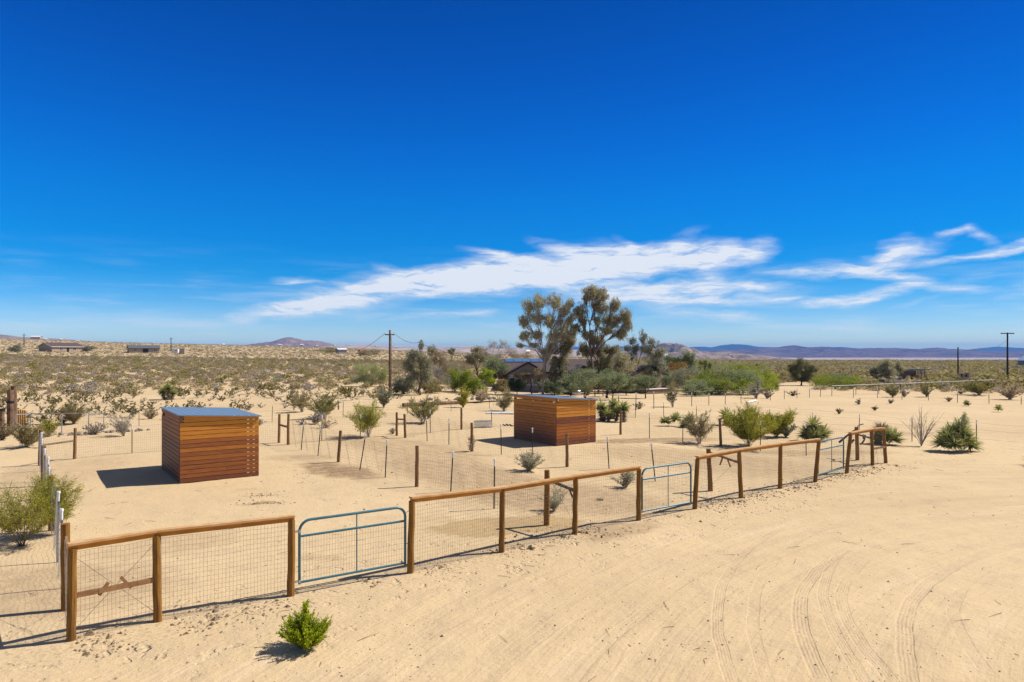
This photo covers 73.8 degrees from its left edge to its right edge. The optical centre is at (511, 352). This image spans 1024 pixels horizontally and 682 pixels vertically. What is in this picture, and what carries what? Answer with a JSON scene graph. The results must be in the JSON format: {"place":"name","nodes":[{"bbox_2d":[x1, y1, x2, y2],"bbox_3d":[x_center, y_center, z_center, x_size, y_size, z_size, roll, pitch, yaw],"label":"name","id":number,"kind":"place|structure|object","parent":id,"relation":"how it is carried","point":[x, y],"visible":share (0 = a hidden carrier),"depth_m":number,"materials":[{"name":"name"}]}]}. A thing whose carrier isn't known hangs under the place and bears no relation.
{"place":"outdoors","nodes":[
{"label":"outdoors","id":0,"kind":"place"},
{"bbox_2d":[0,334,87,341],"bbox_3d":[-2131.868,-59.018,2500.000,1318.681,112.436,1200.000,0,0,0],"label":"hills","id":1,"kind":"structure","parent":0,"point":[10,337],"depth_m":2449.61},
{"bbox_2d":[249,337,334,346],"bbox_3d":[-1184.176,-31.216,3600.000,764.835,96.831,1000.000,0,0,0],"label":"hills","id":2,"kind":"structure","parent":0,"point":[291,341],"depth_m":3465.00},
{"bbox_2d":[323,344,618,356],"bbox_3d":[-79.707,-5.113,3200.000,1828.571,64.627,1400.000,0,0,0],"label":"hills","id":3,"kind":"structure","parent":0,"point":[466,349],"depth_m":2985.03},
{"bbox_2d":[1,455,1017,681],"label":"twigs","id":4,"kind":"object","parent":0,"point":[534,566],"visible":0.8,"depth_m":13.04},
{"bbox_2d":[0,339,1023,681],"bbox_3d":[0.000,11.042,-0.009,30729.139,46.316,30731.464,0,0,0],"label":"ground","id":5,"kind":"structure","parent":0,"point":[634,567],"depth_m":14.26,"materials":[{"name":"sand"}]},
{"bbox_2d":[0,386,16,429],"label":"gate posts","id":6,"kind":"object","parent":5,"relation":"on","point":[11,401],"visible":0.72,"depth_m":36.37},
{"bbox_2d":[0,415,55,446],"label":"creosote bush","id":7,"kind":"object","parent":5,"relation":"on","point":[27,436],"visible":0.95,"depth_m":30.02,"materials":[{"name":"plant"}]},
{"bbox_2d":[0,471,73,546],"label":"creosote bush","id":8,"kind":"object","parent":5,"relation":"on","point":[13,523],"visible":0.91,"depth_m":14.62,"materials":[{"name":"plant"}]},
{"bbox_2d":[37,413,61,433],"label":"creosote bush","id":9,"kind":"object","parent":5,"relation":"on","point":[51,427],"visible":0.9,"depth_m":34.30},
{"bbox_2d":[38,430,69,622],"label":"wire fence","id":10,"kind":"object","parent":5,"relation":"on","point":[64,534],"visible":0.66,"depth_m":13.00,"materials":[{"name":"grey metal"}]},
{"bbox_2d":[22,469,95,533],"bbox_3d":[-10.547,3.431,15.638,1.485,1.604,1.337,0,0,0],"label":"creosote bush","id":11,"kind":"object","parent":5,"relation":"on","point":[63,495],"visible":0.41,"depth_m":15.69,"materials":[{"name":"plant"}]},
{"bbox_2d":[15,410,104,433],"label":"chain link fence","id":12,"kind":"object","parent":5,"relation":"on","point":[61,418],"visible":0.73,"depth_m":35.29,"materials":[{"name":"metal"}]},
{"bbox_2d":[36,342,84,351],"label":"distant house","id":13,"kind":"structure","parent":5,"relation":"on","point":[59,347],"depth_m":301.18,"materials":[{"name":"beige paint"}]},
{"bbox_2d":[48,397,94,423],"bbox_3d":[-25.815,3.400,39.951,2.020,1.665,1.940,0,0,0],"label":"creosote bush","id":14,"kind":"object","parent":5,"relation":"on","point":[70,409],"visible":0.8,"depth_m":39.73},
{"bbox_2d":[82,422,109,434],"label":"desert shrub","id":15,"kind":"object","parent":5,"relation":"on","point":[93,430],"visible":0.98,"depth_m":34.92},
{"bbox_2d":[105,414,133,435],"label":"desert shrub","id":16,"kind":"object","parent":5,"relation":"on","point":[123,425],"visible":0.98,"depth_m":34.17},
{"bbox_2d":[126,345,160,352],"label":"distant house","id":17,"kind":"structure","parent":5,"relation":"on","point":[143,348],"depth_m":311.24,"materials":[{"name":"beige paint"}]},
{"bbox_2d":[43,414,280,460],"bbox_3d":[-14.494,3.607,28.891,9.316,1.507,1.112,0,0,-43],"label":"wire fence","id":18,"kind":"object","parent":5,"relation":"on","point":[74,441],"visible":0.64,"depth_m":27.48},
{"bbox_2d":[156,382,176,399],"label":"yucca","id":19,"kind":"object","parent":5,"relation":"on","point":[167,391],"visible":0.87,"depth_m":59.50,"materials":[{"name":"green plant"}]},
{"bbox_2d":[66,514,294,641],"bbox_3d":[-5.137,3.559,10.896,3.324,1.586,0.232,0,0,-36],"label":"wire fence","id":20,"kind":"object","parent":5,"relation":"on","point":[155,580],"visible":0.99,"depth_m":10.60,"materials":[{"name":"brown wood"}]},
{"bbox_2d":[295,507,407,584],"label":"gate","id":21,"kind":"structure","parent":20,"relation":"attached to","point":[298,581],"depth_m":12.31,"materials":[{"name":"metal"}]},
{"bbox_2d":[160,407,260,483],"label":"wooden shed","id":22,"kind":"structure","parent":5,"relation":"on","point":[205,443],"depth_m":22.57,"materials":[{"name":"brown wood"}]},
{"bbox_2d":[289,383,313,411],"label":"desert shrub","id":23,"kind":"object","parent":5,"relation":"on","point":[298,403],"visible":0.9,"depth_m":47.74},
{"bbox_2d":[276,598,332,651],"bbox_3d":[-2.941,3.852,9.701,0.754,0.708,0.824,0,0,-28],"label":"juniper shrub","id":24,"kind":"object","parent":5,"relation":"on","point":[301,632],"visible":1,"depth_m":9.63,"materials":[{"name":"green plant"}]},
{"bbox_2d":[301,391,343,417],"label":"creosote bush","id":25,"kind":"object","parent":5,"relation":"on","point":[329,405],"visible":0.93,"depth_m":42.97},
{"bbox_2d":[290,412,397,443],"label":"wire fence","id":26,"kind":"object","parent":5,"relation":"on","point":[396,427],"visible":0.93,"depth_m":33.20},
{"bbox_2d":[343,390,384,436],"bbox_3d":[-7.150,3.018,33.959,2.196,2.437,2.814,0,0,0],"label":"creosote bush","id":27,"kind":"object","parent":5,"relation":"on","point":[370,418],"visible":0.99,"depth_m":33.62,"materials":[{"name":"plant"}]},
{"bbox_2d":[350,362,388,386],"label":"palo verde tree","id":28,"kind":"object","parent":5,"relation":"on","point":[383,377],"visible":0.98,"depth_m":81.68,"materials":[{"name":"green plant"}]},
{"bbox_2d":[375,387,393,407],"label":"desert shrub","id":29,"kind":"object","parent":5,"relation":"on","point":[382,400],"visible":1,"depth_m":51.83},
{"bbox_2d":[385,330,394,393],"bbox_3d":[-11.626,1.151,65.000,0.900,6.589,0.345,0,0,0],"label":"utility pole","id":30,"kind":"object","parent":5,"relation":"on","point":[390,357],"visible":0.88,"depth_m":64.94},
{"bbox_2d":[391,375,416,393],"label":"garden bush","id":31,"kind":"object","parent":5,"relation":"on","point":[405,387],"visible":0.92,"depth_m":67.74,"materials":[{"name":"green plant"}]},
{"bbox_2d":[401,340,436,394],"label":"grey leaf tree","id":32,"kind":"object","parent":5,"relation":"on","point":[425,369],"visible":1,"depth_m":66.63,"materials":[{"name":"green plant"}]},
{"bbox_2d":[400,394,445,422],"bbox_3d":[-5.444,3.360,40.780,3.044,1.761,2.467,0,0,0],"label":"creosote bush","id":33,"kind":"object","parent":5,"relation":"on","point":[426,408],"visible":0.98,"depth_m":40.57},
{"bbox_2d":[279,414,572,525],"bbox_3d":[-4.659,3.576,23.748,0.518,1.571,20.076,0,0,-38],"label":"wire fence","id":34,"kind":"object","parent":5,"relation":"on","point":[546,476],"visible":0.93,"depth_m":21.31,"materials":[{"name":"grey metal"}]},
{"bbox_2d":[417,377,446,392],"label":"garden bush","id":35,"kind":"object","parent":5,"relation":"on","point":[435,386],"visible":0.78,"depth_m":69.89,"materials":[{"name":"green plant"}]},
{"bbox_2d":[430,362,452,391],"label":"bare tree","id":36,"kind":"object","parent":5,"relation":"on","point":[439,370],"visible":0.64,"depth_m":72.36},
{"bbox_2d":[429,344,455,378],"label":"grey leaf tree","id":37,"kind":"object","parent":5,"relation":"on","point":[437,354],"visible":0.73,"depth_m":85.60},
{"bbox_2d":[442,366,478,391],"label":"leafy bush","id":38,"kind":"object","parent":5,"relation":"on","point":[456,383],"visible":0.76,"depth_m":73.93,"materials":[{"name":"green plant"}]},
{"bbox_2d":[455,386,471,407],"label":"creosote bush","id":39,"kind":"object","parent":5,"relation":"on","point":[463,400],"visible":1,"depth_m":52.61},
{"bbox_2d":[461,377,486,394],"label":"garden bush","id":40,"kind":"object","parent":5,"relation":"on","point":[471,385],"visible":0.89,"depth_m":69.48,"materials":[{"name":"green plant"}]},
{"bbox_2d":[463,345,488,375],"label":"dark round tree","id":41,"kind":"object","parent":5,"relation":"on","point":[474,355],"visible":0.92,"depth_m":117.44,"materials":[{"name":"green plant"}]},
{"bbox_2d":[477,367,497,392],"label":"lime green tree","id":42,"kind":"object","parent":5,"relation":"on","point":[487,375],"visible":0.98,"depth_m":74.12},
{"bbox_2d":[73,445,903,663],"bbox_3d":[0.623,4.178,22.459,26.007,0.146,14.814,0,0,-35],"label":"debris","id":43,"kind":"object","parent":5,"relation":"on","point":[215,618],"visible":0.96,"depth_m":14.28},
{"bbox_2d":[482,354,510,388],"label":"round bush tree","id":44,"kind":"object","parent":5,"relation":"on","point":[500,367],"visible":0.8,"depth_m":83.67,"materials":[{"name":"green plant"}]},
{"bbox_2d":[481,339,515,377],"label":"bare grey tree","id":45,"kind":"object","parent":5,"relation":"on","point":[490,346],"visible":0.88,"depth_m":111.89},
{"bbox_2d":[491,382,513,410],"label":"creosote bush","id":46,"kind":"object","parent":5,"relation":"on","point":[506,400],"visible":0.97,"depth_m":50.16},
{"bbox_2d":[0,436,1022,681],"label":"pebbles","id":47,"kind":"object","parent":5,"relation":"on","point":[546,592],"visible":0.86,"depth_m":11.29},
{"bbox_2d":[0,338,1023,395],"bbox_3d":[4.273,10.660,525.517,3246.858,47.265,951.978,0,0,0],"label":"desert scrub","id":48,"kind":"object","parent":5,"relation":"on","point":[939,373],"visible":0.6,"depth_m":140.81,"materials":[{"name":"plant"}]},
{"bbox_2d":[507,378,527,391],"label":"round bush tree","id":49,"kind":"object","parent":5,"relation":"on","point":[518,384],"visible":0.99,"depth_m":71.92,"materials":[{"name":"green plant"}]},
{"bbox_2d":[403,400,635,437],"bbox_3d":[1.069,3.737,39.889,17.996,1.483,1.269,0,0,-41],"label":"wire fence","id":50,"kind":"object","parent":5,"relation":"on","point":[461,426],"visible":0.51,"depth_m":37.23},
{"bbox_2d":[407,465,641,573],"bbox_3d":[0.608,3.552,15.084,6.680,1.600,0.184,0,0,-39],"label":"wire fence","id":51,"kind":"object","parent":5,"relation":"on","point":[501,490],"visible":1,"depth_m":14.48,"materials":[{"name":"brown wood"}]},
{"bbox_2d":[641,462,692,512],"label":"gate","id":52,"kind":"structure","parent":51,"relation":"attached to","point":[666,476],"depth_m":17.69,"materials":[{"name":"metal"}]},
{"bbox_2d":[510,367,548,393],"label":"shade tree","id":53,"kind":"object","parent":5,"relation":"on","point":[524,374],"visible":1,"depth_m":72.72,"materials":[{"name":"brown plant"}]},
{"bbox_2d":[514,449,544,470],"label":"desert shrub","id":54,"kind":"object","parent":5,"relation":"on","point":[528,463],"visible":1,"depth_m":24.12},
{"bbox_2d":[515,291,578,394],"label":"eucalyptus tree","id":55,"kind":"object","parent":5,"relation":"on","point":[559,321],"visible":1,"depth_m":73.85,"materials":[{"name":"green plant"}]},
{"bbox_2d":[537,484,567,510],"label":"desert shrub","id":56,"kind":"object","parent":5,"relation":"on","point":[556,501],"visible":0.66,"depth_m":18.02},
{"bbox_2d":[512,394,597,445],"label":"wooden shed","id":57,"kind":"structure","parent":5,"relation":"on","point":[562,415],"depth_m":31.54,"materials":[{"name":"brown wood"}]},
{"bbox_2d":[545,379,564,394],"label":"garden bush","id":58,"kind":"object","parent":5,"relation":"on","point":[556,388],"visible":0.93,"depth_m":75.08,"materials":[{"name":"green plant"}]},
{"bbox_2d":[544,327,576,394],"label":"eucalyptus tree","id":59,"kind":"object","parent":5,"relation":"on","point":[565,350],"visible":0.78,"depth_m":75.77,"materials":[{"name":"green plant"}]},
{"bbox_2d":[496,358,632,391],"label":"ranch house","id":60,"kind":"structure","parent":5,"relation":"on","point":[517,364],"depth_m":88.00,"materials":[{"name":"brown paint"}]},
{"bbox_2d":[397,415,736,490],"bbox_3d":[0.571,3.640,27.188,1.132,1.443,19.223,0,0,-42],"label":"wire fence","id":61,"kind":"object","parent":5,"relation":"on","point":[709,465],"visible":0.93,"depth_m":25.04,"materials":[{"name":"grey metal"}]},
{"bbox_2d":[558,366,605,397],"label":"olive tree","id":62,"kind":"object","parent":5,"relation":"on","point":[587,381],"visible":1,"depth_m":69.10,"materials":[{"name":"green plant"}]},
{"bbox_2d":[576,333,620,393],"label":"eucalyptus tree","id":63,"kind":"object","parent":5,"relation":"on","point":[608,362],"visible":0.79,"depth_m":77.73,"materials":[{"name":"green plant"}]},
{"bbox_2d":[570,284,636,395],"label":"eucalyptus tree","id":64,"kind":"object","parent":5,"relation":"on","point":[624,318],"visible":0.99,"depth_m":74.77,"materials":[{"name":"green plant"}]},
{"bbox_2d":[596,399,611,420],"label":"yucca","id":65,"kind":"object","parent":5,"relation":"on","point":[600,406],"visible":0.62,"depth_m":42.49,"materials":[{"name":"green plant"}]},
{"bbox_2d":[601,404,620,421],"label":"yucca","id":66,"kind":"object","parent":5,"relation":"on","point":[607,414],"visible":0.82,"depth_m":42.25,"materials":[{"name":"green plant"}]},
{"bbox_2d":[594,369,628,397],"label":"olive tree","id":67,"kind":"object","parent":5,"relation":"on","point":[619,378],"visible":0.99,"depth_m":66.80,"materials":[{"name":"green plant"}]},
{"bbox_2d":[601,344,637,392],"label":"broadleaf tree","id":68,"kind":"object","parent":5,"relation":"on","point":[620,360],"visible":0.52,"depth_m":79.78,"materials":[{"name":"green plant"}]},
{"bbox_2d":[610,471,634,486],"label":"desert shrub","id":69,"kind":"object","parent":5,"relation":"on","point":[629,477],"visible":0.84,"depth_m":21.19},
{"bbox_2d":[617,400,630,421],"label":"yucca","id":70,"kind":"object","parent":5,"relation":"on","point":[624,408],"visible":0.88,"depth_m":41.79,"materials":[{"name":"green plant"}]},
{"bbox_2d":[617,372,635,394],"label":"olive tree","id":71,"kind":"object","parent":5,"relation":"on","point":[627,388],"visible":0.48,"depth_m":76.75,"materials":[{"name":"green plant"}]},
{"bbox_2d":[623,327,648,364],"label":"poplar tree","id":72,"kind":"object","parent":5,"relation":"on","point":[635,349],"visible":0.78,"depth_m":83.96,"materials":[{"name":"green plant"}]},
{"bbox_2d":[612,365,668,391],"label":"garage wing","id":73,"kind":"structure","parent":5,"relation":"on","point":[640,369],"depth_m":82.04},
{"bbox_2d":[630,373,659,398],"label":"olive tree","id":74,"kind":"object","parent":5,"relation":"on","point":[638,380],"visible":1,"depth_m":70.59,"materials":[{"name":"green plant"}]},
{"bbox_2d":[641,336,669,387],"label":"broadleaf tree","id":75,"kind":"object","parent":5,"relation":"on","point":[650,351],"visible":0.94,"depth_m":81.84,"materials":[{"name":"green plant"}]},
{"bbox_2d":[663,378,680,406],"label":"desert shrub","id":76,"kind":"object","parent":5,"relation":"on","point":[671,396],"visible":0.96,"depth_m":57.07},
{"bbox_2d":[663,353,682,379],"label":"broadleaf tree","id":77,"kind":"object","parent":5,"relation":"on","point":[673,358],"visible":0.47,"depth_m":98.14,"materials":[{"name":"green plant"}]},
{"bbox_2d":[667,365,705,389],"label":"hedge tree","id":78,"kind":"object","parent":5,"relation":"on","point":[679,376],"visible":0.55,"depth_m":87.23,"materials":[{"name":"green plant"}]},
{"bbox_2d":[679,349,697,379],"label":"broadleaf tree","id":79,"kind":"object","parent":5,"relation":"on","point":[688,358],"visible":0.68,"depth_m":97.80,"materials":[{"name":"green plant"}]},
{"bbox_2d":[681,381,713,395],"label":"garden bush","id":80,"kind":"object","parent":5,"relation":"on","point":[701,387],"visible":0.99,"depth_m":76.22,"materials":[{"name":"green plant"}]},
{"bbox_2d":[681,409,717,442],"bbox_3d":[8.626,3.409,31.721,1.619,1.653,1.889,0,0,0],"label":"desert shrub","id":81,"kind":"object","parent":5,"relation":"on","point":[697,431],"visible":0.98,"depth_m":31.54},
{"bbox_2d":[696,358,713,373],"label":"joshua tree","id":82,"kind":"object","parent":5,"relation":"on","point":[701,365],"visible":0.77,"depth_m":89.80,"materials":[{"name":"green plant"}]},
{"bbox_2d":[581,385,831,409],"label":"wire fence","id":83,"kind":"object","parent":5,"relation":"on","point":[725,396],"visible":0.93,"depth_m":61.69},
{"bbox_2d":[683,375,735,394],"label":"garden bush","id":84,"kind":"object","parent":5,"relation":"on","point":[719,384],"visible":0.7,"depth_m":78.21,"materials":[{"name":"green plant"}]},
{"bbox_2d":[705,378,739,394],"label":"hedge tree","id":85,"kind":"object","parent":5,"relation":"on","point":[717,389],"visible":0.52,"depth_m":78.54,"materials":[{"name":"green plant"}]},
{"bbox_2d":[704,361,745,393],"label":"hedge tree","id":86,"kind":"object","parent":5,"relation":"on","point":[721,373],"visible":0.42,"depth_m":81.62,"materials":[{"name":"green plant"}]},
{"bbox_2d":[721,378,762,394],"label":"garden bush","id":87,"kind":"object","parent":5,"relation":"on","point":[739,389],"visible":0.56,"depth_m":78.87,"materials":[{"name":"green plant"}]},
{"bbox_2d":[718,368,766,393],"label":"hedge tree","id":88,"kind":"object","parent":5,"relation":"on","point":[749,376],"visible":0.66,"depth_m":80.48,"materials":[{"name":"green plant"}]},
{"bbox_2d":[619,411,869,459],"bbox_3d":[9.775,3.628,30.438,0.996,1.471,12.451,0,0,-40],"label":"wire fence","id":89,"kind":"object","parent":5,"relation":"on","point":[720,439],"visible":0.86,"depth_m":30.55,"materials":[{"name":"grey metal"}]},
{"bbox_2d":[716,397,780,446],"bbox_3d":[10.476,3.139,30.309,2.700,2.193,3.725,0,0,0],"label":"creosote bush","id":90,"kind":"object","parent":5,"relation":"on","point":[749,417],"visible":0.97,"depth_m":30.31,"materials":[{"name":"plant"}]},
{"bbox_2d":[741,380,764,397],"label":"desert shrub","id":91,"kind":"object","parent":5,"relation":"on","point":[752,390],"visible":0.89,"depth_m":73.30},
{"bbox_2d":[692,438,820,508],"bbox_3d":[7.399,3.564,20.326,6.538,1.579,0.323,0,0,-38],"label":"wire fence","id":92,"kind":"object","parent":5,"relation":"on","point":[780,453],"visible":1,"depth_m":19.98,"materials":[{"name":"brown wood"}]},
{"bbox_2d":[818,437,844,475],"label":"gate","id":93,"kind":"structure","parent":92,"relation":"attached to","point":[831,447],"depth_m":23.11,"materials":[{"name":"metal"}]},
{"bbox_2d":[742,366,779,391],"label":"hedge tree","id":94,"kind":"object","parent":5,"relation":"on","point":[766,384],"visible":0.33,"depth_m":83.19,"materials":[{"name":"green plant"}]},
{"bbox_2d":[757,369,780,390],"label":"hedge tree","id":95,"kind":"object","parent":5,"relation":"on","point":[774,383],"visible":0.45,"depth_m":87.77,"materials":[{"name":"green plant"}]},
{"bbox_2d":[759,407,798,436],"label":"creosote bush","id":96,"kind":"object","parent":5,"relation":"on","point":[785,420],"visible":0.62,"depth_m":33.88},
{"bbox_2d":[785,357,818,385],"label":"broadleaf tree","id":97,"kind":"object","parent":5,"relation":"on","point":[797,370],"visible":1,"depth_m":104.60,"materials":[{"name":"green plant"}]},
{"bbox_2d":[795,416,833,440],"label":"yucca","id":98,"kind":"object","parent":5,"relation":"on","point":[821,432],"visible":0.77,"depth_m":32.29,"materials":[{"name":"green plant"}]},
{"bbox_2d":[808,375,862,388],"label":"garden bush","id":99,"kind":"object","parent":5,"relation":"on","point":[836,381],"visible":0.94,"depth_m":93.22,"materials":[{"name":"green plant"}]},
{"bbox_2d":[649,402,1023,442],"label":"wire fence","id":100,"kind":"object","parent":5,"relation":"on","point":[912,419],"visible":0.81,"depth_m":36.48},
{"bbox_2d":[845,427,887,472],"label":"wire fence","id":101,"kind":"object","parent":5,"relation":"on","point":[871,444],"visible":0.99,"depth_m":25.18,"materials":[{"name":"brown wood"}]},
{"bbox_2d":[875,358,898,379],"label":"willow tree","id":102,"kind":"object","parent":5,"relation":"on","point":[887,369],"visible":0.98,"depth_m":111.71,"materials":[{"name":"green plant"}]},
{"bbox_2d":[869,420,905,443],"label":"yucca","id":103,"kind":"object","parent":5,"relation":"on","point":[892,436],"visible":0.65,"depth_m":31.15,"materials":[{"name":"green plant"}]},
{"bbox_2d":[870,368,930,379],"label":"open shed","id":104,"kind":"structure","parent":5,"relation":"on","point":[909,371],"depth_m":117.52,"materials":[{"name":"brown wood"}]},
{"bbox_2d":[902,407,939,445],"bbox_3d":[18.443,3.246,30.834,1.072,1.941,1.722,0,0,-26],"label":"bare sapling","id":105,"kind":"object","parent":5,"relation":"on","point":[921,440],"visible":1,"depth_m":30.75,"materials":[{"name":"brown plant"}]},
{"bbox_2d":[929,411,983,451],"bbox_3d":[18.941,3.371,28.956,2.380,1.830,1.842,0,0,0],"label":"desert shrub","id":106,"kind":"object","parent":5,"relation":"on","point":[950,434],"visible":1,"depth_m":28.88,"materials":[{"name":"green plant"}]},
{"bbox_2d":[950,377,996,394],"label":"creosote bush","id":107,"kind":"object","parent":5,"relation":"on","point":[980,388],"visible":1,"depth_m":77.84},
{"bbox_2d":[995,383,1023,399],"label":"desert shrub","id":108,"kind":"object","parent":5,"relation":"on","point":[1007,391],"visible":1,"depth_m":70.16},
{"bbox_2d":[0,0,1023,349],"label":"sky","id":109,"kind":"structure","parent":0,"point":[758,173],"materials":[{"name":"blue"}]},
{"bbox_2d":[593,343,796,359],"bbox_3d":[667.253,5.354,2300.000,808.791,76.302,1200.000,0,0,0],"label":"hills","id":110,"kind":"structure","parent":0,"point":[674,349],"depth_m":2125.82,"materials":[{"name":"stone"}]},
{"bbox_2d":[571,344,1023,350],"bbox_3d":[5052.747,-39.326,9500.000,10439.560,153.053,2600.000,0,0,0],"label":"mountains","id":111,"kind":"structure","parent":0,"point":[732,346],"depth_m":9195.92,"materials":[{"name":"stone"}]},
{"bbox_2d":[707,345,1023,357],"bbox_3d":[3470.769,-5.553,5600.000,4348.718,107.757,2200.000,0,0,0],"label":"mountains","id":112,"kind":"structure","parent":0,"point":[793,351],"depth_m":5004.32,"materials":[{"name":"stone"}]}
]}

